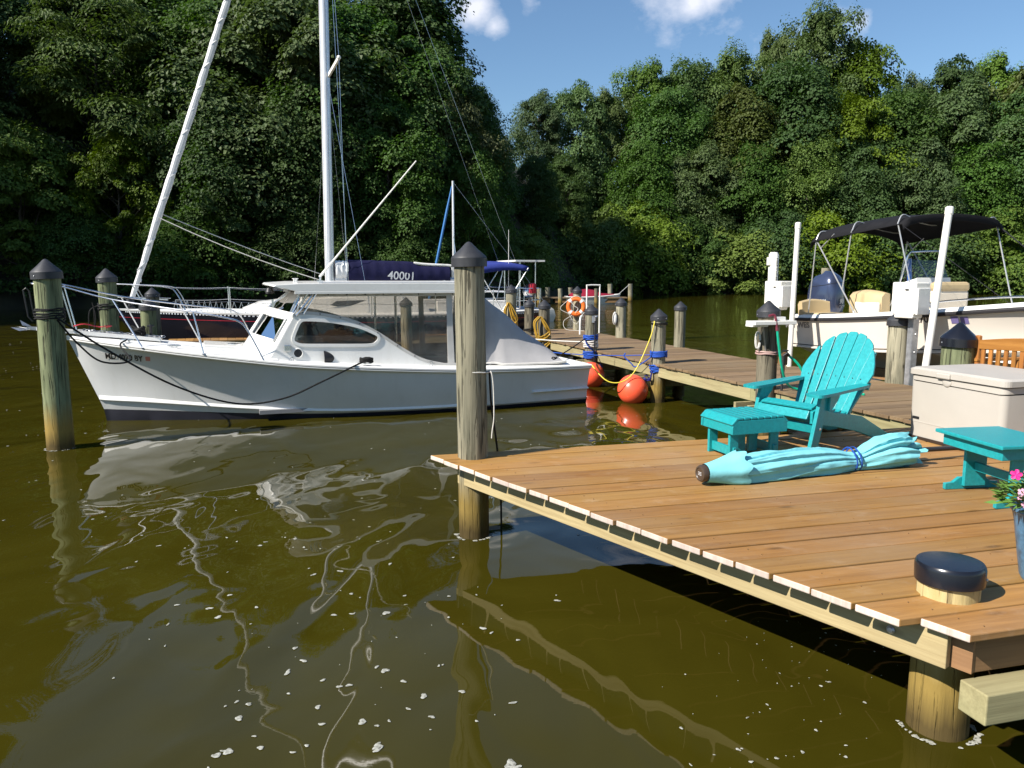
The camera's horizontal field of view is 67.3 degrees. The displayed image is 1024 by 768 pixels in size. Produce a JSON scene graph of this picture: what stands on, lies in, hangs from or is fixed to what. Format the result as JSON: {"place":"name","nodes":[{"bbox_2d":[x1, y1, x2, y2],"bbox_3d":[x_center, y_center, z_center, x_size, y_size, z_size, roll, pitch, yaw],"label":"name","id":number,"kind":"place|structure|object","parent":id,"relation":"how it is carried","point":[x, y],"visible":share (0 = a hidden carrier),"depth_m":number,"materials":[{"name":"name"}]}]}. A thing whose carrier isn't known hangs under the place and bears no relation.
{"place":"outdoors","nodes":[
{"label":"outdoors","id":0,"kind":"place"},
{"bbox_2d":[0,90,1014,309],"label":"wooded hillside","id":1,"kind":"structure","parent":0,"point":[13,301],"depth_m":55.84,"materials":[{"name":"green plant"}]},
{"bbox_2d":[0,0,50,125],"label":"oak tree","id":2,"kind":"object","parent":1,"relation":"on","point":[14,47],"visible":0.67,"depth_m":55.63,"materials":[{"name":"green plant"}]},
{"bbox_2d":[0,114,84,280],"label":"locust tree","id":3,"kind":"object","parent":1,"relation":"on","point":[14,166],"visible":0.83,"depth_m":50.78,"materials":[{"name":"green plant"}]},
{"bbox_2d":[0,204,152,292],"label":"scrub oak","id":4,"kind":"object","parent":1,"relation":"on","point":[60,246],"visible":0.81,"depth_m":51.30,"materials":[{"name":"green plant"}]},
{"bbox_2d":[1,0,157,136],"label":"oak tree","id":5,"kind":"object","parent":1,"relation":"on","point":[66,10],"visible":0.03,"depth_m":64.30,"materials":[{"name":"green plant"}]},
{"bbox_2d":[0,0,200,219],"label":"oak tree","id":6,"kind":"object","parent":1,"relation":"on","point":[63,34],"visible":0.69,"depth_m":54.43,"materials":[{"name":"green plant"}]},
{"bbox_2d":[63,130,176,279],"bbox_3d":[-27.325,-12.293,53.861,7.500,10.788,6.250,-2,8,-14],"label":"locust tree","id":7,"kind":"object","parent":1,"relation":"on","point":[111,156],"visible":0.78,"depth_m":52.73,"materials":[{"name":"green plant"}]},
{"bbox_2d":[68,0,283,135],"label":"oak tree","id":8,"kind":"object","parent":1,"relation":"on","point":[158,9],"visible":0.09,"depth_m":62.20,"materials":[{"name":"green plant"}]},
{"bbox_2d":[83,0,275,225],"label":"oak tree","id":9,"kind":"object","parent":1,"relation":"on","point":[177,30],"visible":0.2,"depth_m":57.05,"materials":[{"name":"green plant"}]},
{"bbox_2d":[119,203,262,298],"bbox_3d":[-22.266,-9.194,54.209,8.984,6.958,9.688,7,11,41],"label":"scrub oak","id":10,"kind":"object","parent":1,"relation":"on","point":[165,253],"visible":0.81,"depth_m":52.42,"materials":[{"name":"green plant"}]},
{"bbox_2d":[139,86,300,276],"bbox_3d":[-20.800,-14.274,55.554,12.128,13.936,10.781,6,10,37],"label":"oak tree","id":11,"kind":"object","parent":1,"relation":"on","point":[193,168],"visible":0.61,"depth_m":53.13,"materials":[{"name":"green plant"}]},
{"bbox_2d":[138,0,414,232],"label":"maple tree","id":12,"kind":"object","parent":1,"relation":"on","point":[295,23],"visible":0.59,"depth_m":54.94,"materials":[{"name":"green plant"}]},
{"bbox_2d":[242,207,370,289],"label":"scrub oak","id":13,"kind":"object","parent":1,"relation":"on","point":[292,248],"visible":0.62,"depth_m":54.37,"materials":[{"name":"green plant"}]},
{"bbox_2d":[220,74,395,273],"bbox_3d":[-15.466,-15.116,58.143,11.214,15.302,12.615,2,8,16],"label":"oak tree","id":14,"kind":"object","parent":1,"relation":"on","point":[310,155],"visible":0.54,"depth_m":54.49,"materials":[{"name":"green plant"}]},
{"bbox_2d":[275,0,468,218],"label":"oak tree","id":15,"kind":"object","parent":1,"relation":"on","point":[353,24],"visible":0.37,"depth_m":60.25,"materials":[{"name":"green plant"}]},
{"bbox_2d":[275,0,485,107],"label":"oak tree","id":16,"kind":"object","parent":1,"relation":"on","point":[434,8],"visible":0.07,"depth_m":67.14,"materials":[{"name":"green plant"}]},
{"bbox_2d":[296,91,465,260],"bbox_3d":[-9.362,-15.022,58.839,10.623,14.495,11.950,2,8,17],"label":"oak tree","id":17,"kind":"object","parent":1,"relation":"on","point":[380,143],"visible":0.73,"depth_m":56.87,"materials":[{"name":"green plant"}]},
{"bbox_2d":[349,212,460,276],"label":"scrub oak","id":18,"kind":"object","parent":1,"relation":"on","point":[407,240],"visible":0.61,"depth_m":57.37,"materials":[{"name":"green plant"}]},
{"bbox_2d":[352,38,493,219],"bbox_3d":[-8.069,-20.771,65.143,13.001,17.161,12.953,0,8,2],"label":"maple tree","id":19,"kind":"object","parent":1,"relation":"on","point":[481,98],"visible":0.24,"depth_m":62.58,"materials":[{"name":"green plant"}]},
{"bbox_2d":[408,85,514,251],"bbox_3d":[-4.221,-17.218,64.196,8.861,14.861,9.104,1,8,6],"label":"maple tree","id":20,"kind":"object","parent":1,"relation":"on","point":[474,121],"visible":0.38,"depth_m":62.44,"materials":[{"name":"green plant"}]},
{"bbox_2d":[416,132,516,260],"bbox_3d":[-3.584,-14.614,63.112,7.260,11.888,8.167,6,10,35],"label":"oak tree","id":21,"kind":"object","parent":1,"relation":"on","point":[481,157],"visible":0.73,"depth_m":61.80,"materials":[{"name":"green plant"}]},
{"bbox_2d":[456,227,522,278],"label":"scrub oak","id":22,"kind":"object","parent":1,"relation":"on","point":[502,255],"visible":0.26,"depth_m":64.00,"materials":[{"name":"green plant"}]},
{"bbox_2d":[460,81,528,183],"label":"oak tree","id":23,"kind":"object","parent":1,"relation":"on","point":[495,108],"visible":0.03,"depth_m":72.77,"materials":[{"name":"green plant"}]},
{"bbox_2d":[468,114,523,245],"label":"oak tree","id":24,"kind":"object","parent":1,"relation":"on","point":[493,126],"visible":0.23,"depth_m":68.07,"materials":[{"name":"green plant"}]},
{"bbox_2d":[0,119,1005,301],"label":"undergrowth","id":25,"kind":"object","parent":1,"relation":"on","point":[128,289],"visible":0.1,"depth_m":54.25,"materials":[{"name":"green plant"}]},
{"bbox_2d":[498,223,567,288],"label":"shore bush","id":26,"kind":"object","parent":1,"relation":"on","point":[527,240],"visible":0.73,"depth_m":69.67,"materials":[{"name":"green plant"}]},
{"bbox_2d":[504,153,565,240],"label":"oak tree","id":27,"kind":"object","parent":1,"relation":"on","point":[542,182],"visible":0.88,"depth_m":80.75,"materials":[{"name":"green plant"}]},
{"bbox_2d":[504,88,571,180],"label":"maple tree","id":28,"kind":"object","parent":1,"relation":"on","point":[536,107],"visible":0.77,"depth_m":98.96,"materials":[{"name":"green plant"}]},
{"bbox_2d":[539,153,594,239],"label":"oak tree","id":29,"kind":"object","parent":1,"relation":"on","point":[574,194],"visible":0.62,"depth_m":93.95,"materials":[{"name":"green plant"}]},
{"bbox_2d":[525,79,616,223],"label":"maple tree","id":30,"kind":"object","parent":1,"relation":"on","point":[568,104],"visible":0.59,"depth_m":101.64,"materials":[{"name":"green plant"}]},
{"bbox_2d":[557,202,660,288],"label":"shore bush","id":31,"kind":"object","parent":1,"relation":"on","point":[589,230],"visible":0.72,"depth_m":91.43,"materials":[{"name":"green plant"}]},
{"bbox_2d":[570,84,647,217],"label":"tulip tree","id":32,"kind":"object","parent":1,"relation":"on","point":[616,108],"visible":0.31,"depth_m":104.15,"materials":[{"name":"green plant"}]},
{"bbox_2d":[579,197,704,294],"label":"shore bush","id":33,"kind":"object","parent":1,"relation":"on","point":[663,234],"visible":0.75,"depth_m":91.58,"materials":[{"name":"green plant"}]},
{"bbox_2d":[608,54,677,190],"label":"tulip tree","id":34,"kind":"object","parent":1,"relation":"on","point":[640,79],"visible":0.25,"depth_m":109.55,"materials":[{"name":"green plant"}]},
{"bbox_2d":[597,139,697,266],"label":"oak tree","id":35,"kind":"object","parent":1,"relation":"on","point":[644,161],"visible":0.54,"depth_m":97.07,"materials":[{"name":"green plant"}]},
{"bbox_2d":[607,84,735,221],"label":"oak tree","id":36,"kind":"object","parent":1,"relation":"on","point":[660,118],"visible":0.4,"depth_m":101.80,"materials":[{"name":"green plant"}]},
{"bbox_2d":[642,54,732,151],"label":"oak tree","id":37,"kind":"object","parent":1,"relation":"on","point":[681,77],"visible":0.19,"depth_m":109.35,"materials":[{"name":"green plant"}]},
{"bbox_2d":[637,213,738,293],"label":"scrub oak","id":38,"kind":"object","parent":1,"relation":"on","point":[710,248],"visible":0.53,"depth_m":94.00,"materials":[{"name":"green plant"}]},
{"bbox_2d":[648,139,751,258],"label":"maple tree","id":39,"kind":"object","parent":1,"relation":"on","point":[701,159],"visible":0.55,"depth_m":97.52,"materials":[{"name":"green plant"}]},
{"bbox_2d":[657,223,808,294],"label":"shore bush","id":40,"kind":"object","parent":1,"relation":"on","point":[738,246],"visible":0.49,"depth_m":93.05,"materials":[{"name":"green plant"}]},
{"bbox_2d":[680,81,790,220],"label":"maple tree","id":41,"kind":"object","parent":1,"relation":"on","point":[743,129],"visible":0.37,"depth_m":102.33,"materials":[{"name":"green plant"}]},
{"bbox_2d":[692,36,782,165],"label":"tulip tree","id":42,"kind":"object","parent":1,"relation":"on","point":[729,73],"visible":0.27,"depth_m":109.98,"materials":[{"name":"green plant"}]},
{"bbox_2d":[704,142,793,269],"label":"oak tree","id":43,"kind":"object","parent":1,"relation":"on","point":[770,192],"visible":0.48,"depth_m":97.11,"materials":[{"name":"green plant"}]},
{"bbox_2d":[712,208,837,294],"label":"scrub oak","id":44,"kind":"object","parent":1,"relation":"on","point":[780,229],"visible":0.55,"depth_m":94.10,"materials":[{"name":"green plant"}]},
{"bbox_2d":[751,21,809,122],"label":"tulip tree","id":45,"kind":"object","parent":1,"relation":"on","point":[775,49],"visible":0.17,"depth_m":115.11,"materials":[{"name":"green plant"}]},
{"bbox_2d":[707,49,862,217],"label":"oak tree","id":46,"kind":"object","parent":1,"relation":"on","point":[795,88],"visible":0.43,"depth_m":101.82,"materials":[{"name":"green plant"}]},
{"bbox_2d":[759,129,855,272],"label":"tulip tree","id":47,"kind":"object","parent":1,"relation":"on","point":[802,156],"visible":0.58,"depth_m":97.75,"materials":[{"name":"green plant"}]},
{"bbox_2d":[771,0,877,128],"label":"tulip tree","id":48,"kind":"object","parent":1,"relation":"on","point":[826,28],"visible":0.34,"depth_m":112.80,"materials":[{"name":"green plant"}]},
{"bbox_2d":[776,205,908,294],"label":"shore bush","id":49,"kind":"object","parent":1,"relation":"on","point":[828,221],"visible":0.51,"depth_m":92.89,"materials":[{"name":"green plant"}]},
{"bbox_2d":[781,90,928,223],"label":"locust tree","id":50,"kind":"object","parent":1,"relation":"on","point":[858,122],"visible":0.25,"depth_m":99.78,"materials":[{"name":"green plant"}]},
{"bbox_2d":[809,35,907,155],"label":"locust tree","id":51,"kind":"object","parent":1,"relation":"on","point":[876,76],"visible":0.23,"depth_m":112.83,"materials":[{"name":"green plant"}]},
{"bbox_2d":[807,140,922,272],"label":"oak tree","id":52,"kind":"object","parent":1,"relation":"on","point":[867,167],"visible":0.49,"depth_m":97.81,"materials":[{"name":"green plant"}]},
{"bbox_2d":[823,208,966,293],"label":"scrub oak","id":53,"kind":"object","parent":1,"relation":"on","point":[897,247],"visible":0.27,"depth_m":93.73,"materials":[{"name":"green plant"}]},
{"bbox_2d":[848,86,955,213],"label":"oak tree","id":54,"kind":"object","parent":1,"relation":"on","point":[909,113],"visible":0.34,"depth_m":100.86,"materials":[{"name":"green plant"}]},
{"bbox_2d":[865,136,976,260],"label":"maple tree","id":55,"kind":"object","parent":1,"relation":"on","point":[941,166],"visible":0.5,"depth_m":97.23,"materials":[{"name":"green plant"}]},
{"bbox_2d":[848,209,1006,294],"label":"scrub oak","id":56,"kind":"object","parent":1,"relation":"on","point":[953,248],"visible":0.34,"depth_m":92.55,"materials":[{"name":"green plant"}]},
{"bbox_2d":[893,76,1023,211],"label":"maple tree","id":57,"kind":"object","parent":1,"relation":"on","point":[957,108],"visible":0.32,"depth_m":100.77,"materials":[{"name":"green plant"}]},
{"bbox_2d":[917,53,1000,155],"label":"oak tree","id":58,"kind":"object","parent":1,"relation":"on","point":[949,76],"visible":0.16,"depth_m":111.63,"materials":[{"name":"green plant"}]},
{"bbox_2d":[915,135,1023,275],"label":"oak tree","id":59,"kind":"object","parent":1,"relation":"on","point":[996,197],"visible":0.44,"depth_m":97.16,"materials":[{"name":"green plant"}]},
{"bbox_2d":[922,203,1023,294],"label":"shore bush","id":60,"kind":"object","parent":1,"relation":"on","point":[1017,233],"visible":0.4,"depth_m":93.22,"materials":[{"name":"green plant"}]},
{"bbox_2d":[948,65,1023,152],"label":"maple tree","id":61,"kind":"object","parent":1,"relation":"on","point":[1019,79],"visible":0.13,"depth_m":106.61,"materials":[{"name":"green plant"}]},
{"bbox_2d":[961,50,1023,120],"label":"tulip tree","id":62,"kind":"object","parent":1,"relation":"on","point":[997,73],"visible":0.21,"depth_m":112.52,"materials":[{"name":"green plant"}]},
{"bbox_2d":[964,85,1023,227],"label":"oak tree","id":63,"kind":"object","parent":1,"relation":"on","point":[1014,107],"visible":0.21,"depth_m":100.52,"materials":[{"name":"green plant"}]},
{"bbox_2d":[0,294,1023,767],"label":"water","id":64,"kind":"structure","parent":0,"point":[618,656],"depth_m":5.01,"materials":[{"name":"green liquid"}]},
{"bbox_2d":[29,259,74,450],"bbox_3d":[-5.822,0.427,9.873,0.367,4.016,0.366,0,8,0],"label":"piling","id":65,"kind":"object","parent":64,"relation":"in","point":[46,276],"visible":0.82,"depth_m":9.67,"materials":[{"name":"wood"}]},
{"bbox_2d":[33,312,373,404],"bbox_3d":[-4.069,-0.366,10.819,4.450,1.397,0.355,-5,9,-30],"label":"dock line","id":66,"kind":"object","parent":65,"relation":"attached to","point":[361,359],"visible":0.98,"depth_m":10.51,"materials":[{"name":"black fabric"}]},
{"bbox_2d":[95,268,119,331],"bbox_3d":[-6.992,-0.042,13.514,0.351,3.935,0.350,0,8,0],"label":"piling","id":67,"kind":"object","parent":64,"relation":"in","point":[106,280],"visible":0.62,"depth_m":13.21,"materials":[{"name":"wood"}]},
{"bbox_2d":[138,298,157,335],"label":"piling","id":68,"kind":"object","parent":64,"relation":"in","point":[148,315],"visible":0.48,"depth_m":14.17,"materials":[{"name":"wood"}]},
{"bbox_2d":[11,161,591,420],"bbox_3d":[-3.180,-1.404,12.744,8.806,4.486,2.732,-3,9,-21],"label":"cabin boat","id":69,"kind":"object","parent":64,"relation":"on","point":[273,356],"visible":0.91,"depth_m":11.91,"materials":[{"name":"paint"}]},
{"bbox_2d":[169,334,446,343],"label":"finger pier","id":70,"kind":"structure","parent":64,"relation":"on","point":[434,338],"depth_m":18.88,"materials":[{"name":"brown wood"}]},
{"bbox_2d":[117,0,544,352],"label":"sailboat","id":71,"kind":"object","parent":64,"relation":"on","point":[175,324],"visible":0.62,"depth_m":19.94,"materials":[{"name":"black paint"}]},
{"bbox_2d":[399,297,412,351],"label":"piling","id":72,"kind":"object","parent":64,"relation":"in","point":[405,304],"visible":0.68,"depth_m":19.02,"materials":[{"name":"wood"}]},
{"bbox_2d":[451,242,488,539],"bbox_3d":[-0.337,0.862,6.541,0.318,4.079,0.318,0,8,0],"label":"piling","id":73,"kind":"object","parent":64,"relation":"in","point":[468,261],"visible":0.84,"depth_m":6.31,"materials":[{"name":"wood"}]},
{"bbox_2d":[431,427,1023,673],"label":"wooden deck","id":74,"kind":"structure","parent":73,"relation":"attached to","point":[841,551],"depth_m":4.76,"materials":[{"name":"brown wood"}]},
{"bbox_2d":[700,406,787,453],"bbox_3d":[1.985,0.417,6.612,0.558,0.360,0.470,-3,8,-19],"label":"ottoman","id":75,"kind":"object","parent":74,"relation":"on","point":[737,424],"visible":0.89,"depth_m":6.50,"materials":[{"name":"teal wood"}]},
{"bbox_2d":[743,332,887,447],"bbox_3d":[2.866,0.033,7.063,1.269,0.996,0.838,-5,9,-33],"label":"adirondack chair","id":76,"kind":"object","parent":74,"relation":"on","point":[841,383],"visible":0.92,"depth_m":7.00,"materials":[{"name":"teal plastic"}]},
{"bbox_2d":[695,432,962,483],"bbox_3d":[2.772,0.544,6.095,2.999,0.286,0.339,-3,8,-20],"label":"patio umbrella","id":77,"kind":"object","parent":74,"relation":"on","point":[896,450],"visible":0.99,"depth_m":5.83,"materials":[{"name":"teal fabric"}]},
{"bbox_2d":[908,364,1023,458],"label":"storage chest","id":78,"kind":"object","parent":74,"relation":"on","point":[964,395],"visible":0.86,"depth_m":6.77,"materials":[{"name":"white plastic"}]},
{"bbox_2d":[935,426,1023,508],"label":"side table","id":79,"kind":"object","parent":74,"relation":"on","point":[978,445],"visible":0.88,"depth_m":5.32,"materials":[{"name":"teal wood"}]},
{"bbox_2d":[958,670,1023,725],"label":"timber step","id":80,"kind":"object","parent":74,"relation":"attached to","point":[993,699],"visible":1,"depth_m":3.31,"materials":[{"name":"beige wood"}]},
{"bbox_2d":[974,335,1023,368],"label":"garden bench","id":81,"kind":"object","parent":74,"relation":"on","point":[1014,345],"visible":0.48,"depth_m":7.67,"materials":[{"name":"brown wood"}]},
{"bbox_2d":[985,469,1023,579],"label":"flower pot","id":82,"kind":"object","parent":74,"relation":"on","point":[1016,505],"visible":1,"depth_m":3.84,"materials":[{"name":"blue ceramic"}]},
{"bbox_2d":[428,181,555,320],"bbox_3d":[-1.062,-6.415,37.700,6.300,6.851,2.130,-1,8,-6],"label":"sailboat","id":83,"kind":"object","parent":64,"relation":"on","point":[552,315],"visible":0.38,"depth_m":37.32,"materials":[{"name":"metal"}]},
{"bbox_2d":[2,410,983,767],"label":"foam flecks","id":84,"kind":"object","parent":64,"relation":"on","point":[512,762],"visible":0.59,"depth_m":3.84,"materials":[{"name":"grey liquid"}]},
{"bbox_2d":[538,300,550,348],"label":"piling","id":85,"kind":"object","parent":64,"relation":"in","point":[544,307],"visible":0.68,"depth_m":18.42,"materials":[{"name":"wood"}]},
{"bbox_2d":[549,335,912,428],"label":"plank pier","id":86,"kind":"structure","parent":85,"relation":"attached to","point":[882,404],"depth_m":12.55,"materials":[{"name":"brown wood"}]},
{"bbox_2d":[786,222,800,366],"bbox_3d":[4.718,-1.325,12.921,0.164,2.743,0.097,-6,10,-37],"label":"guide pole","id":87,"kind":"object","parent":86,"relation":"attached to","point":[794,283],"visible":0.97,"depth_m":12.85,"materials":[{"name":"white plastic"}]},
{"bbox_2d":[922,206,953,365],"bbox_3d":[5.614,-0.985,10.225,0.594,2.731,0.104,-7,10,-40],"label":"guide pole","id":88,"kind":"object","parent":86,"relation":"attached to","point":[948,212],"visible":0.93,"depth_m":10.19,"materials":[{"name":"white plastic"}]},
{"bbox_3d":[4.611,-0.737,13.558,0.112,1.500,0.100,-3,8,-18],"label":"lift post","id":89,"kind":"object","parent":86,"relation":"attached to","visible":0},
{"bbox_2d":[764,281,791,309],"bbox_3d":[4.581,-1.520,13.203,0.311,0.490,0.385,-4,9,-28],"label":"lift motor box","id":90,"kind":"object","parent":89,"relation":"attached to","point":[778,294],"visible":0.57,"depth_m":13.05,"materials":[{"name":"white plastic"}]},
{"bbox_2d":[584,304,598,362],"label":"piling","id":91,"kind":"object","parent":64,"relation":"in","point":[591,310],"visible":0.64,"depth_m":15.79,"materials":[{"name":"wood"}]},
{"bbox_2d":[615,298,626,337],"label":"piling","id":92,"kind":"object","parent":64,"relation":"in","point":[620,304],"visible":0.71,"depth_m":19.01,"materials":[{"name":"wood"}]},
{"bbox_2d":[617,375,648,402],"bbox_3d":[2.130,0.102,13.565,0.539,0.539,0.540,5,9,30],"label":"mooring buoy","id":93,"kind":"object","parent":64,"relation":"on","point":[633,389],"visible":0.94,"depth_m":13.37,"materials":[{"name":"orange plastic"}]},
{"bbox_2d":[650,309,667,402],"bbox_3d":[2.567,0.293,13.628,0.298,3.240,0.314,0,8,0],"label":"piling","id":94,"kind":"object","parent":64,"relation":"in","point":[657,383],"visible":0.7,"depth_m":13.42,"materials":[{"name":"wood"}]},
{"bbox_2d":[674,301,686,347],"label":"piling","id":95,"kind":"object","parent":64,"relation":"in","point":[680,308],"visible":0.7,"depth_m":16.50,"materials":[{"name":"wood"}]},
{"bbox_2d":[755,301,780,435],"bbox_3d":[3.428,0.611,10.486,0.328,3.481,0.310,0,8,0],"label":"piling","id":96,"kind":"object","parent":64,"relation":"in","point":[766,367],"visible":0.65,"depth_m":10.23,"materials":[{"name":"wood"}]},
{"bbox_2d":[885,314,907,383],"bbox_3d":[5.493,0.601,11.112,0.334,3.329,0.328,0,8,0],"label":"piling","id":97,"kind":"object","parent":64,"relation":"in","point":[896,349],"visible":0.41,"depth_m":10.86,"materials":[{"name":"wood"}]},
{"bbox_2d":[904,318,918,385],"bbox_3d":[5.591,-0.346,10.765,0.112,1.500,0.100,-3,8,-18],"label":"lift post","id":98,"kind":"object","parent":97,"relation":"attached to","point":[912,343],"visible":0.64,"depth_m":10.72,"materials":[{"name":"metal"}]},
{"bbox_2d":[815,359,885,379],"bbox_3d":[6.660,-0.038,12.457,2.900,0.360,4.200,-3,8,-18],"label":"lift cradle","id":99,"kind":"object","parent":98,"relation":"on","point":[879,373],"depth_m":12.77,"materials":[{"name":"metal"}]},
{"bbox_2d":[786,214,1023,367],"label":"motor boat","id":100,"kind":"object","parent":99,"relation":"on","point":[868,315],"visible":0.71,"depth_m":12.15,"materials":[{"name":"plastic"}]},
{"bbox_2d":[807,271,844,370],"bbox_3d":[5.897,-1.176,14.640,0.478,1.941,0.773,-5,10,-34],"label":"outboard motor","id":101,"kind":"object","parent":100,"relation":"attached to","point":[825,286],"visible":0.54,"depth_m":14.29,"materials":[{"name":"blue plastic"}]},
{"bbox_2d":[891,282,930,318],"bbox_3d":[5.511,-1.160,10.628,0.311,0.490,0.385,-4,9,-28],"label":"lift motor box","id":102,"kind":"object","parent":98,"relation":"attached to","point":[911,300],"visible":1,"depth_m":10.50,"materials":[{"name":"white plastic"}]},
{"bbox_2d":[905,551,988,742],"bbox_3d":[2.100,2.059,3.853,0.306,2.454,0.306,0,8,0],"label":"piling","id":103,"kind":"object","parent":64,"relation":"in","point":[933,712],"visible":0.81,"depth_m":3.66,"materials":[{"name":"wood"}]},
{"bbox_2d":[939,322,977,364],"bbox_3d":[4.659,1.006,8.229,0.369,3.326,0.362,0,8,0],"label":"piling","id":104,"kind":"object","parent":64,"relation":"in","point":[958,343],"visible":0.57,"depth_m":7.92,"materials":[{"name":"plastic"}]},
{"bbox_2d":[3,0,1023,183],"label":"sky","id":105,"kind":"structure","parent":0,"point":[525,47],"materials":[{"name":"blue"}]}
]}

